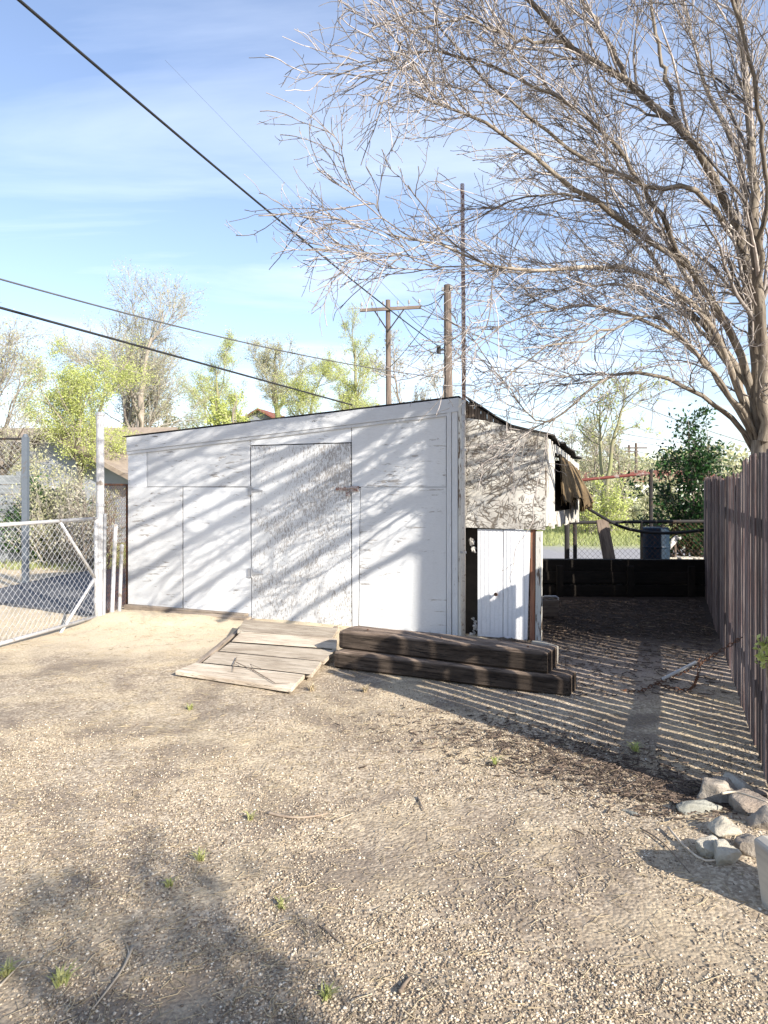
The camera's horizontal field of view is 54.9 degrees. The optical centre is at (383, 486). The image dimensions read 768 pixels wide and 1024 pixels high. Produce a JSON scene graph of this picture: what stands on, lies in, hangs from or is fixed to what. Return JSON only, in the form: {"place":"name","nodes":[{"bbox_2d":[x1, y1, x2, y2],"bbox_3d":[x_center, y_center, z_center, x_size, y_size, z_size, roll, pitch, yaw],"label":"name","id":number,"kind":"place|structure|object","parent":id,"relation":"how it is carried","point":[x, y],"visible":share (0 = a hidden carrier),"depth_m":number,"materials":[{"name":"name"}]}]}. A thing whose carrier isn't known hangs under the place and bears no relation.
{"place":"outdoors","nodes":[
{"label":"outdoors","id":0,"kind":"place"},
{"bbox_2d":[0,568,124,615],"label":"path","id":1,"kind":"structure","parent":0,"point":[19,596],"depth_m":10.81,"materials":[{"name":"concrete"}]},
{"bbox_2d":[0,543,125,569],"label":"grass","id":2,"kind":"structure","parent":0,"point":[33,566],"depth_m":14.73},
{"bbox_2d":[0,306,351,405],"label":"overhead wire","id":3,"kind":"object","parent":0,"point":[78,329],"visible":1,"depth_m":13.21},
{"bbox_2d":[241,409,284,420],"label":"house","id":4,"kind":"structure","parent":0,"point":[268,415],"depth_m":58.05,"materials":[{"name":"red"}]},
{"bbox_2d":[165,60,419,321],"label":"overhead wire","id":5,"kind":"object","parent":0,"point":[303,202],"visible":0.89,"depth_m":41.77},
{"bbox_2d":[0,504,767,1023],"bbox_3d":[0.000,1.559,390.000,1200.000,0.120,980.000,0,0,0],"label":"ground","id":6,"kind":"structure","parent":0,"point":[68,652],"depth_m":3.57,"materials":[{"name":"gravel"}]},
{"bbox_2d":[0,471,20,563],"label":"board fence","id":7,"kind":"object","parent":6,"relation":"on","point":[10,479],"visible":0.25,"depth_m":15.32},
{"bbox_2d":[0,960,23,986],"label":"stick","id":8,"kind":"object","parent":6,"relation":"on","point":[6,978],"visible":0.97,"depth_m":2.40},
{"bbox_2d":[0,957,26,979],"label":"weed","id":9,"kind":"object","parent":6,"relation":"on","point":[5,971],"visible":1,"depth_m":2.42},
{"bbox_2d":[0,434,29,582],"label":"chain link fence","id":10,"kind":"object","parent":6,"relation":"on","point":[25,477],"visible":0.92,"depth_m":12.15,"materials":[{"name":"metal"}]},
{"bbox_2d":[0,302,64,494],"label":"tree","id":11,"kind":"object","parent":6,"relation":"on","point":[9,350],"visible":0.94,"depth_m":16.39,"materials":[{"name":"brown plant"}]},
{"bbox_2d":[0,442,66,520],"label":"shrub","id":12,"kind":"object","parent":6,"relation":"on","point":[34,469],"visible":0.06,"depth_m":18.90,"materials":[{"name":"green plant"}]},
{"bbox_2d":[0,473,107,564],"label":"shrub","id":13,"kind":"object","parent":6,"relation":"on","point":[10,519],"visible":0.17,"depth_m":15.23,"materials":[{"name":"green plant"}]},
{"bbox_2d":[0,462,125,566],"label":"shrub","id":14,"kind":"object","parent":6,"relation":"on","point":[57,502],"visible":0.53,"depth_m":14.90,"materials":[{"name":"green plant"}]},
{"bbox_2d":[46,959,84,988],"bbox_3d":[-1.026,1.572,2.387,0.114,0.054,0.115,0,0,42],"label":"weed","id":15,"kind":"object","parent":6,"relation":"on","point":[61,977],"visible":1,"depth_m":2.38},
{"bbox_2d":[4,429,127,542],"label":"house","id":16,"kind":"structure","parent":6,"relation":"on","point":[116,472],"depth_m":21.64,"materials":[{"name":"brown"}]},
{"bbox_2d":[2,333,159,490],"bbox_3d":[-8.966,-1.468,21.887,4.431,6.195,3.442,0,0,-41],"label":"tree","id":17,"kind":"object","parent":6,"relation":"on","point":[67,400],"visible":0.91,"depth_m":21.34,"materials":[{"name":"green plant"}]},
{"bbox_2d":[49,482,125,570],"bbox_3d":[-5.459,0.755,13.969,1.657,1.772,1.340,0,0,0],"label":"shrub","id":18,"kind":"object","parent":6,"relation":"on","point":[84,534],"visible":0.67,"depth_m":13.90,"materials":[{"name":"plant"}]},
{"bbox_2d":[0,427,177,447],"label":"house","id":19,"kind":"structure","parent":6,"relation":"on","point":[143,430],"depth_m":26.60,"materials":[{"name":"brown"}]},
{"bbox_2d":[95,412,106,615],"bbox_3d":[-3.376,0.403,8.839,0.128,2.595,0.103,0,0,-15],"label":"gate post","id":20,"kind":"object","parent":6,"relation":"on","point":[101,516],"visible":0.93,"depth_m":8.80,"materials":[{"name":"silver metal"}]},
{"bbox_2d":[0,517,97,645],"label":"chain link gate","id":21,"kind":"structure","parent":20,"relation":"attached to","point":[94,580],"depth_m":8.18,"materials":[{"name":"silver metal"}]},
{"bbox_2d":[92,944,134,1009],"bbox_3d":[-0.879,1.595,2.417,0.037,0.010,0.325,0,0,0],"label":"stick","id":22,"kind":"object","parent":6,"relation":"on","point":[122,969],"visible":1,"depth_m":2.43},
{"bbox_2d":[110,524,117,611],"bbox_3d":[-3.276,1.075,8.970,0.102,1.251,0.055,0,0,0],"label":"fence post","id":23,"kind":"object","parent":6,"relation":"on","point":[114,553],"visible":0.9,"depth_m":8.95,"materials":[{"name":"silver metal"}]},
{"bbox_2d":[104,483,127,612],"bbox_3d":[-3.435,0.778,9.500,0.032,1.644,0.804,0,0,1],"label":"chain link fence","id":24,"kind":"object","parent":6,"relation":"on","point":[126,530],"visible":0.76,"depth_m":9.58,"materials":[{"name":"metal"}]},
{"bbox_2d":[30,257,211,428],"bbox_3d":[-12.002,-4.631,34.901,8.013,12.586,11.506,0,0,0],"label":"tree","id":25,"kind":"object","parent":6,"relation":"on","point":[139,405],"visible":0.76,"depth_m":34.29,"materials":[{"name":"brown plant"}]},
{"bbox_2d":[118,544,123,610],"bbox_3d":[-3.242,1.202,9.108,0.082,0.997,0.051,0,0,0],"label":"fence post","id":26,"kind":"object","parent":6,"relation":"on","point":[120,577],"visible":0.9,"depth_m":9.09,"materials":[{"name":"silver metal"}]},
{"bbox_2d":[122,392,186,428],"bbox_3d":[-12.000,-2.217,39.802,4.443,7.670,3.724,0,0,22],"label":"tree","id":27,"kind":"object","parent":6,"relation":"on","point":[145,412],"visible":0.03,"depth_m":39.63,"materials":[{"name":"green plant"}]},
{"bbox_2d":[162,876,180,887],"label":"weed","id":28,"kind":"object","parent":6,"relation":"on","point":[169,883],"visible":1,"depth_m":2.95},
{"bbox_2d":[124,604,250,620],"bbox_3d":[-2.516,1.573,9.279,1.967,0.062,0.252,0,0,23],"label":"sill board","id":29,"kind":"object","parent":6,"relation":"on","point":[238,616],"visible":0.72,"depth_m":9.22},
{"bbox_2d":[191,848,209,860],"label":"weed","id":30,"kind":"object","parent":6,"relation":"on","point":[200,857],"visible":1,"depth_m":3.18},
{"bbox_2d":[173,325,266,427],"bbox_3d":[-8.878,-3.368,38.150,4.654,10.055,4.198,0,0,-38],"label":"tree","id":31,"kind":"object","parent":6,"relation":"on","point":[224,357],"visible":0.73,"depth_m":38.27,"materials":[{"name":"green plant"}]},
{"bbox_2d":[203,386,250,425],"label":"tree","id":32,"kind":"object","parent":6,"relation":"on","point":[221,413],"visible":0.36,"depth_m":33.16,"materials":[{"name":"green plant"}]},
{"bbox_2d":[244,811,257,819],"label":"weed","id":33,"kind":"object","parent":6,"relation":"on","point":[249,816],"visible":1,"depth_m":3.58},
{"bbox_2d":[175,618,338,692],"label":"wooden ramp","id":34,"kind":"structure","parent":6,"relation":"on","point":[285,657],"depth_m":6.66,"materials":[{"name":"brown wood"}]},
{"bbox_2d":[233,657,275,683],"bbox_3d":[-1.101,1.528,6.134,0.209,0.043,0.951,0,0,-37],"label":"twig","id":35,"kind":"object","parent":34,"relation":"on","point":[252,669],"visible":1,"depth_m":6.22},
{"bbox_2d":[240,329,324,417],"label":"tree","id":36,"kind":"object","parent":6,"relation":"on","point":[264,366],"visible":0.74,"depth_m":41.89,"materials":[{"name":"green plant"}]},
{"bbox_2d":[274,892,298,909],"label":"weed","id":37,"kind":"object","parent":6,"relation":"on","point":[280,904],"visible":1,"depth_m":2.81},
{"bbox_2d":[267,811,327,818],"bbox_3d":[-0.424,1.597,3.599,0.301,0.017,0.065,0,0,3],"label":"stick","id":38,"kind":"object","parent":6,"relation":"on","point":[285,816],"visible":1,"depth_m":3.58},
{"bbox_2d":[269,358,355,417],"bbox_3d":[-4.154,-2.429,36.456,4.080,8.083,5.216,0,0,24],"label":"tree","id":39,"kind":"object","parent":6,"relation":"on","point":[301,397],"visible":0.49,"depth_m":36.37,"materials":[{"name":"green plant"}]},
{"bbox_2d":[307,683,318,690],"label":"weed","id":40,"kind":"object","parent":6,"relation":"on","point":[312,687],"visible":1,"depth_m":5.83,"materials":[{"name":"plant"}]},
{"bbox_2d":[311,980,342,1001],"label":"weed","id":41,"kind":"object","parent":6,"relation":"on","point":[329,992],"visible":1,"depth_m":2.31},
{"bbox_2d":[321,925,349,948],"bbox_3d":[-0.173,1.587,2.608,0.012,0.010,0.166,0,0,-39],"label":"stick","id":42,"kind":"object","parent":6,"relation":"on","point":[326,930],"visible":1,"depth_m":2.61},
{"bbox_2d":[309,303,383,409],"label":"tree","id":43,"kind":"object","parent":6,"relation":"on","point":[352,396],"visible":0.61,"depth_m":40.03,"materials":[{"name":"green plant"}]},
{"bbox_2d":[123,396,593,640],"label":"shed","id":44,"kind":"structure","parent":6,"relation":"on","point":[348,517],"depth_m":8.51,"materials":[{"name":"white wood"}]},
{"bbox_2d":[248,443,358,625],"bbox_3d":[-0.975,0.560,8.735,1.495,2.126,0.075,0,0,23],"label":"door","id":45,"kind":"structure","parent":44,"relation":"in","point":[301,570],"depth_m":8.74,"materials":[{"name":"paint"}]},
{"bbox_2d":[478,529,503,637],"bbox_3d":[1.127,1.061,7.867,0.277,1.223,0.077,0,0,23],"label":"closet door","id":46,"kind":"structure","parent":44,"relation":"in","point":[490,541],"depth_m":7.88,"materials":[{"name":"white paint"}]},
{"bbox_2d":[503,529,530,639],"bbox_3d":[1.395,1.064,7.773,0.286,1.232,0.028,0,0,23],"label":"closet door","id":47,"kind":"structure","parent":44,"relation":"in","point":[515,593],"depth_m":7.76,"materials":[{"name":"white paint"}]},
{"bbox_2d":[359,684,370,692],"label":"weed","id":48,"kind":"object","parent":6,"relation":"on","point":[364,689],"visible":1,"depth_m":5.78,"materials":[{"name":"plant"}]},
{"bbox_2d":[0,613,760,769],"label":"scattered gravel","id":49,"kind":"structure","parent":6,"relation":"on","point":[323,738],"depth_m":4.60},
{"bbox_2d":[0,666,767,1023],"bbox_3d":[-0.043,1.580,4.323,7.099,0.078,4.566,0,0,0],"label":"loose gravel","id":50,"kind":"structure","parent":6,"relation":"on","point":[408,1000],"depth_m":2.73,"materials":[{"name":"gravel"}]},
{"bbox_2d":[397,975,411,993],"bbox_3d":[0.067,1.588,2.365,0.018,0.016,0.086,0,0,23],"label":"stick","id":51,"kind":"object","parent":50,"relation":"on","point":[403,985],"visible":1,"depth_m":2.35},
{"bbox_2d":[0,614,767,1023],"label":"straw litter","id":52,"kind":"object","parent":6,"relation":"on","point":[460,828],"visible":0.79,"depth_m":3.06,"materials":[{"name":"plant"}]},
{"bbox_2d":[360,299,420,403],"bbox_3d":[0.264,-2.840,29.966,2.479,9.482,0.342,0,0,0],"label":"utility pole","id":53,"kind":"object","parent":6,"relation":"on","point":[388,326],"visible":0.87,"depth_m":29.90,"materials":[{"name":"brown wood"}]},
{"bbox_2d":[398,311,443,353],"bbox_3d":[1.381,-5.846,27.503,0.026,2.594,5.267,0,0,-18],"label":"overhead wire","id":54,"kind":"object","parent":53,"relation":"attached to","point":[415,340],"visible":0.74,"depth_m":28.05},
{"bbox_2d":[421,308,745,442],"bbox_3d":[21.647,-4.317,44.999,50.307,5.913,0.040,0,0,-37],"label":"overhead wire","id":55,"kind":"object","parent":53,"relation":"attached to","point":[584,383],"visible":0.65,"depth_m":36.17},
{"bbox_2d":[365,327,460,403],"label":"tree","id":56,"kind":"object","parent":6,"relation":"on","point":[422,394],"visible":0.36,"depth_m":44.07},
{"bbox_2d":[437,284,452,396],"bbox_3d":[2.053,-2.462,25.000,0.556,8.726,0.350,0,0,0],"label":"utility pole","id":57,"kind":"object","parent":6,"relation":"on","point":[447,326],"visible":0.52,"depth_m":24.88,"materials":[{"name":"brown wood"}]},
{"bbox_2d":[0,278,444,377],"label":"overhead wire","id":58,"kind":"object","parent":57,"relation":"attached to","point":[191,329],"visible":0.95,"depth_m":14.95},
{"bbox_2d":[17,0,440,347],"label":"overhead wire","id":59,"kind":"object","parent":57,"relation":"attached to","point":[40,18],"visible":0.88,"depth_m":8.90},
{"bbox_2d":[391,294,443,365],"bbox_3d":[1.190,-5.780,27.499,0.028,1.773,5.325,0,0,-20],"label":"overhead wire","id":60,"kind":"object","parent":57,"relation":"attached to","point":[418,333],"visible":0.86,"depth_m":27.30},
{"bbox_2d":[457,331,716,362],"bbox_3d":[12.935,-5.388,29.500,23.352,0.915,0.024,0,0,-23],"label":"overhead wire","id":61,"kind":"object","parent":57,"relation":"attached to","point":[582,350],"visible":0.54,"depth_m":27.23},
{"bbox_2d":[334,648,575,695],"bbox_3d":[0.542,1.521,6.204,2.063,0.158,0.277,0,0,26],"label":"railway sleeper","id":62,"kind":"object","parent":6,"relation":"on","point":[562,682],"visible":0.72,"depth_m":6.03,"materials":[{"name":"wood"}]},
{"bbox_2d":[339,626,556,672],"bbox_3d":[0.497,1.361,6.309,1.896,0.173,0.307,0,0,29],"label":"railway sleeper","id":63,"kind":"object","parent":62,"relation":"on","point":[539,658],"visible":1,"depth_m":6.15,"materials":[{"name":"wood"}]},
{"bbox_2d":[460,183,466,635],"bbox_3d":[0.850,-0.799,7.939,0.064,4.897,0.064,0,0,0],"label":"mast pole","id":64,"kind":"object","parent":6,"relation":"on","point":[463,450],"visible":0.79,"depth_m":7.91,"materials":[{"name":"metal"}]},
{"bbox_2d":[224,0,767,582],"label":"bare tree","id":65,"kind":"object","parent":6,"relation":"on","point":[750,294],"visible":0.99,"depth_m":5.89,"materials":[{"name":"brown plant"}]},
{"bbox_2d":[490,755,505,764],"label":"weed","id":66,"kind":"object","parent":6,"relation":"on","point":[495,761],"visible":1,"depth_m":4.25,"materials":[{"name":"green plant"}]},
{"bbox_2d":[532,640,557,662],"bbox_3d":[1.476,1.514,6.799,0.108,0.176,0.303,0,0,-20],"label":"concrete block","id":67,"kind":"object","parent":6,"relation":"on","point":[540,642],"depth_m":6.77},
{"bbox_2d":[329,693,767,834],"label":"bark mulch","id":68,"kind":"object","parent":6,"relation":"on","point":[666,790],"visible":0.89,"depth_m":4.19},
{"bbox_2d":[543,598,558,616],"bbox_3d":[2.018,1.498,9.208,0.250,0.207,0.206,0,0,-11],"label":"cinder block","id":69,"kind":"object","parent":6,"relation":"on","point":[550,607],"depth_m":9.12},
{"bbox_2d":[543,595,558,599],"bbox_3d":[2.221,1.539,9.963,0.251,0.162,0.107,0,0,26],"label":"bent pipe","id":70,"kind":"object","parent":6,"relation":"on","point":[549,596],"visible":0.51,"depth_m":9.95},
{"bbox_2d":[555,459,597,525],"bbox_3d":[7.106,0.238,30.046,3.530,3.020,2.818,0,0,-11],"label":"shrub","id":71,"kind":"object","parent":6,"relation":"on","point":[587,486],"visible":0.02,"depth_m":29.97,"materials":[{"name":"green plant"}]},
{"bbox_2d":[555,411,623,515],"bbox_3d":[7.705,-0.711,29.564,3.735,4.657,2.634,0,0,39],"label":"tree","id":72,"kind":"object","parent":6,"relation":"on","point":[571,439],"visible":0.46,"depth_m":29.16,"materials":[{"name":"green plant"}]},
{"bbox_2d":[596,519,615,558],"bbox_3d":[3.451,1.000,11.405,0.363,1.032,0.139,0,0,35],"label":"leaning board","id":73,"kind":"object","parent":6,"relation":"on","point":[605,538],"visible":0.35,"depth_m":11.40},
{"bbox_2d":[572,474,641,533],"bbox_3d":[7.086,0.540,24.898,2.654,2.156,2.466,0,0,31],"label":"shrub","id":74,"kind":"object","parent":6,"relation":"on","point":[611,512],"visible":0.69,"depth_m":24.55,"materials":[{"name":"green plant"}]},
{"bbox_2d":[573,469,652,558],"bbox_3d":[3.921,0.650,12.700,1.393,1.900,0.070,0,0,0],"label":"red pipe frame","id":75,"kind":"object","parent":6,"relation":"on","point":[650,473],"visible":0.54,"depth_m":12.68,"materials":[{"name":"metal"}]},
{"bbox_2d":[498,599,731,698],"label":"side yard litter","id":76,"kind":"object","parent":6,"relation":"on","point":[634,617],"visible":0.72,"depth_m":8.15,"materials":[{"name":"brown plant"}]},
{"bbox_2d":[529,558,704,597],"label":"wall","id":77,"kind":"structure","parent":6,"relation":"on","point":[630,578],"depth_m":10.81,"materials":[{"name":"wood"}]},
{"bbox_2d":[579,417,660,518],"bbox_3d":[11.622,-0.850,35.981,4.261,4.962,4.072,0,0,12],"label":"tree","id":78,"kind":"object","parent":6,"relation":"on","point":[622,462],"visible":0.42,"depth_m":35.85,"materials":[{"name":"green plant"}]},
{"bbox_2d":[572,362,670,526],"bbox_3d":[8.480,-1.330,26.386,3.191,5.894,3.613,0,0,0],"label":"tree","id":79,"kind":"object","parent":6,"relation":"on","point":[609,408],"visible":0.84,"depth_m":26.16,"materials":[{"name":"green plant"}]},
{"bbox_2d":[622,809,641,817],"bbox_3d":[1.197,1.579,3.578,0.027,0.029,0.115,0,0,-36],"label":"rock","id":80,"kind":"object","parent":6,"relation":"on","point":[629,812],"visible":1,"depth_m":3.57,"materials":[{"name":"grey stone"}]},
{"bbox_2d":[564,520,703,558],"bbox_3d":[3.941,1.055,11.600,2.225,1.090,0.080,0,0,0],"label":"chain link fence","id":81,"kind":"object","parent":6,"relation":"on","point":[567,540],"visible":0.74,"depth_m":11.59,"materials":[{"name":"metal"}]},
{"bbox_2d":[585,462,686,530],"bbox_3d":[9.054,0.394,26.967,4.349,2.759,2.596,0,0,0],"label":"shrub","id":82,"kind":"object","parent":6,"relation":"on","point":[633,511],"visible":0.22,"depth_m":26.87,"materials":[{"name":"green plant"}]},
{"bbox_2d":[625,443,646,472],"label":"utility pole","id":83,"kind":"object","parent":6,"relation":"on","point":[636,455],"visible":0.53,"depth_m":74.86,"materials":[{"name":"grey wood"}]},
{"bbox_2d":[628,742,643,751],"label":"weed","id":84,"kind":"object","parent":6,"relation":"on","point":[637,747],"visible":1,"depth_m":4.50,"materials":[{"name":"green plant"}]},
{"bbox_2d":[584,481,701,508],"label":"distant scrub","id":85,"kind":"object","parent":6,"relation":"on","point":[637,503],"visible":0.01,"depth_m":49.30,"materials":[{"name":"green plant"}]},
{"bbox_2d":[583,470,722,502],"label":"house","id":86,"kind":"structure","parent":6,"relation":"on","point":[655,473],"depth_m":75.68,"materials":[{"name":"white"}]},
{"bbox_2d":[643,526,669,558],"bbox_3d":[4.376,1.113,11.950,0.467,0.975,0.467,0,0,0],"label":"blue drum","id":87,"kind":"object","parent":6,"relation":"on","point":[657,545],"visible":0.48,"depth_m":11.76,"materials":[{"name":"paint"}]},
{"bbox_2d":[578,442,750,477],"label":"distant woods","id":88,"kind":"object","parent":6,"relation":"on","point":[728,453],"visible":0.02,"depth_m":136.06,"materials":[{"name":"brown plant"}]},
{"bbox_2d":[639,827,689,872],"bbox_3d":[1.223,1.567,3.210,0.029,0.012,0.397,0,0,-10],"label":"stick","id":89,"kind":"object","parent":6,"relation":"on","point":[664,844],"visible":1,"depth_m":3.25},
{"bbox_2d":[670,535,682,556],"bbox_3d":[4.992,1.212,12.630,0.224,0.775,0.060,0,0,0],"label":"plastic bag","id":90,"kind":"object","parent":6,"relation":"on","point":[673,542],"visible":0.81,"depth_m":12.60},
{"bbox_2d":[619,400,741,556],"bbox_3d":[5.480,0.065,12.934,1.958,3.093,2.417,0,0,-24],"label":"evergreen bush","id":91,"kind":"object","parent":6,"relation":"on","point":[690,508],"visible":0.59,"depth_m":12.77,"materials":[{"name":"green plant"}]},
{"bbox_2d":[620,637,742,692],"bbox_3d":[2.289,1.329,5.619,0.877,0.541,0.365,0,0,40],"label":"branch","id":92,"kind":"object","parent":6,"relation":"on","point":[680,670],"visible":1,"depth_m":5.51,"materials":[{"name":"wood"}]},
{"bbox_2d":[670,556,703,558],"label":"stone kerb","id":93,"kind":"structure","parent":6,"relation":"on","point":[684,557],"depth_m":11.93,"materials":[{"name":"concrete"}]},
{"bbox_2d":[667,826,715,861],"bbox_3d":[1.368,1.545,3.188,0.347,0.026,0.219,0,0,36],"label":"stick","id":94,"kind":"object","parent":6,"relation":"on","point":[684,845],"visible":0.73,"depth_m":3.17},
{"bbox_2d":[676,799,722,814],"bbox_3d":[1.535,1.565,3.609,0.238,0.068,0.088,0,0,-9],"label":"rock","id":95,"kind":"object","parent":6,"relation":"on","point":[700,805],"visible":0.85,"depth_m":3.58,"materials":[{"name":"grey stone"}]},
{"bbox_2d":[695,835,717,857],"bbox_3d":[1.397,1.550,3.172,0.104,0.086,0.133,0,0,38],"label":"rock","id":96,"kind":"object","parent":6,"relation":"on","point":[704,846],"visible":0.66,"depth_m":3.14,"materials":[{"name":"stone"}]},
{"bbox_2d":[697,776,736,804],"bbox_3d":[1.712,1.571,3.776,0.239,0.178,0.174,0,0,11],"label":"rock","id":97,"kind":"object","parent":6,"relation":"on","point":[712,789],"visible":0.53,"depth_m":3.72,"materials":[{"name":"grey stone"}]},
{"bbox_2d":[707,815,741,837],"bbox_3d":[1.535,1.535,3.335,0.143,0.089,0.109,0,0,-6],"label":"rock","id":98,"kind":"object","parent":6,"relation":"on","point":[720,826],"visible":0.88,"depth_m":3.30,"materials":[{"name":"stone"}]},
{"bbox_2d":[713,839,741,865],"bbox_3d":[1.441,1.545,3.108,0.117,0.120,0.132,0,0,10],"label":"rock","id":99,"kind":"object","parent":6,"relation":"on","point":[725,852],"visible":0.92,"depth_m":3.07,"materials":[{"name":"stone"}]},
{"bbox_2d":[704,449,767,784],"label":"wooden fence","id":100,"kind":"object","parent":6,"relation":"on","point":[736,546],"visible":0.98,"depth_m":5.32,"materials":[{"name":"brown wood"}]},
{"bbox_2d":[587,507,703,534],"bbox_3d":[3.461,0.409,10.376,2.042,0.538,0.505,0,0,-14],"label":"hose","id":101,"kind":"object","parent":100,"relation":"hanging from","point":[644,531],"visible":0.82,"depth_m":10.50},
{"bbox_2d":[753,634,767,694],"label":"vine","id":102,"kind":"object","parent":100,"relation":"attached to","point":[761,656],"visible":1,"depth_m":3.65,"materials":[{"name":"green plant"}]},
{"bbox_2d":[723,772,753,790],"bbox_3d":[1.843,1.583,3.820,0.134,0.165,0.185,0,0,-4],"label":"rock","id":103,"kind":"object","parent":6,"relation":"on","point":[738,783],"visible":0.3,"depth_m":3.82,"materials":[{"name":"stone"}]},
{"bbox_2d":[733,833,756,857],"bbox_3d":[1.563,1.542,3.161,0.124,0.115,0.091,0,0,1],"label":"rock","id":104,"kind":"object","parent":6,"relation":"on","point":[744,844],"visible":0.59,"depth_m":3.13,"materials":[{"name":"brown stone"}]},
{"bbox_2d":[729,788,767,815],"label":"rock","id":105,"kind":"object","parent":6,"relation":"on","point":[742,804],"visible":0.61,"depth_m":3.56,"materials":[{"name":"brown stone"}]},
{"bbox_2d":[721,790,767,802],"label":"stick","id":106,"kind":"object","parent":105,"relation":"on","point":[731,791],"visible":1,"depth_m":3.55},
{"bbox_2d":[745,805,767,829],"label":"rock","id":107,"kind":"object","parent":6,"relation":"on","point":[758,818],"visible":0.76,"depth_m":3.37,"materials":[{"name":"grey stone"}]},
{"bbox_2d":[754,788,767,797],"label":"rock","id":108,"kind":"object","parent":6,"relation":"on","point":[762,792],"visible":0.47,"depth_m":3.81,"materials":[{"name":"grey stone"}]},
{"bbox_2d":[0,0,767,472],"label":"sky","id":109,"kind":"structure","parent":0,"point":[90,179],"materials":[{"name":"blue"}]},
{"bbox_2d":[523,516,684,545],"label":"grass","id":110,"kind":"structure","parent":0,"point":[582,534],"depth_m":23.17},
{"bbox_2d":[482,405,750,451],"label":"overhead wire","id":111,"kind":"object","parent":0,"point":[609,431],"visible":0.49,"depth_m":47.01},
{"bbox_2d":[495,414,748,457],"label":"overhead wire","id":112,"kind":"object","parent":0,"point":[605,436],"visible":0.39,"depth_m":47.03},
{"bbox_2d":[754,835,767,908],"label":"concrete slab","id":113,"kind":"object","parent":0,"point":[761,846],"depth_m":2.78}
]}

